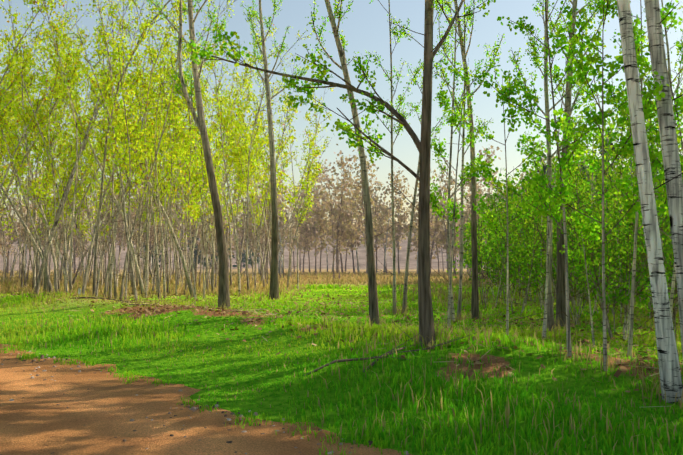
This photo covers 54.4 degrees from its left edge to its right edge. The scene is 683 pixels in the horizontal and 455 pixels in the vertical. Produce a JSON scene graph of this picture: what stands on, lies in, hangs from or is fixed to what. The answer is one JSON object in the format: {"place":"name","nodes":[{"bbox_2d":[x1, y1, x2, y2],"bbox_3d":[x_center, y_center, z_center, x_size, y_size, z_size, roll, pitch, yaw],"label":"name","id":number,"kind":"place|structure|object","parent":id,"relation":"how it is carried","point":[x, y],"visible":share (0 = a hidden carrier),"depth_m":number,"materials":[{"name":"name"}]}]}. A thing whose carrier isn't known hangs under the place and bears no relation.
{"place":"outdoors","nodes":[
{"label":"outdoors","id":0,"kind":"place"},
{"bbox_2d":[0,344,411,454],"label":"dirt road","id":1,"kind":"structure","parent":0,"point":[93,418],"depth_m":6.77,"materials":[{"name":"brown soil"}]},
{"bbox_2d":[1,351,408,454],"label":"road stones","id":2,"kind":"object","parent":1,"relation":"on","point":[232,413],"visible":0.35,"depth_m":7.17,"materials":[{"name":"brown stone"}]},
{"bbox_2d":[0,224,682,454],"bbox_3d":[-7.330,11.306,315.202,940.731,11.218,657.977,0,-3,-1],"label":"ground","id":3,"kind":"structure","parent":0,"point":[258,401],"depth_m":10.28,"materials":[{"name":"green plant"}]},
{"bbox_2d":[0,0,333,301],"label":"trees","id":4,"kind":"object","parent":3,"relation":"on","point":[16,85],"depth_m":29.40,"materials":[{"name":"yellow plant"}]},
{"bbox_2d":[70,296,484,375],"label":"fallen branches","id":5,"kind":"object","parent":3,"relation":"on","point":[346,360],"visible":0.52,"depth_m":9.22,"materials":[{"name":"brown wood"}]},
{"bbox_2d":[0,133,630,280],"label":"treeline","id":6,"kind":"object","parent":3,"relation":"on","point":[354,201],"depth_m":70.24,"materials":[{"name":"brown plant"}]},
{"bbox_2d":[0,270,667,300],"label":"dry meadow grass","id":7,"kind":"structure","parent":3,"relation":"on","point":[305,277],"depth_m":45.08,"materials":[{"name":"beige plant"}]},
{"bbox_2d":[0,292,682,419],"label":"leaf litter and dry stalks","id":8,"kind":"object","parent":3,"relation":"on","point":[479,363],"visible":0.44,"depth_m":15.87,"materials":[{"name":"plant"}]},
{"bbox_2d":[22,283,682,408],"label":"dry grass tufts","id":9,"kind":"object","parent":3,"relation":"on","point":[558,326],"visible":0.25,"depth_m":12.14,"materials":[{"name":"plant"}]},
{"bbox_2d":[146,0,613,348],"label":"trees","id":10,"kind":"object","parent":3,"relation":"on","point":[425,307],"depth_m":16.09,"materials":[{"name":"plant"}]},
{"bbox_2d":[140,132,666,268],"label":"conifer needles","id":11,"kind":"object","parent":3,"relation":"on","point":[253,255],"visible":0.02,"depth_m":100.49,"materials":[{"name":"green plant"}]},
{"bbox_2d":[448,263,524,282],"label":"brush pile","id":12,"kind":"object","parent":3,"relation":"on","point":[483,276],"visible":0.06,"depth_m":47.48,"materials":[{"name":"wood"}]},
{"bbox_2d":[430,0,682,370],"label":"saplings","id":13,"kind":"object","parent":3,"relation":"on","point":[624,184],"depth_m":9.58,"materials":[{"name":"green plant"}]},
{"bbox_2d":[446,157,682,339],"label":"understory shrub","id":14,"kind":"object","parent":3,"relation":"on","point":[597,254],"depth_m":18.51,"materials":[{"name":"green plant"}]},
{"bbox_2d":[454,0,682,317],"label":"thicket","id":15,"kind":"object","parent":3,"relation":"on","point":[625,172],"depth_m":27.77,"materials":[{"name":"green plant"}]},
{"bbox_2d":[617,0,682,403],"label":"birch clump","id":16,"kind":"object","parent":3,"relation":"on","point":[670,375],"visible":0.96,"depth_m":7.31,"materials":[{"name":"white plant"}]},
{"bbox_2d":[0,0,682,226],"label":"sky","id":17,"kind":"structure","parent":0,"point":[366,28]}
]}

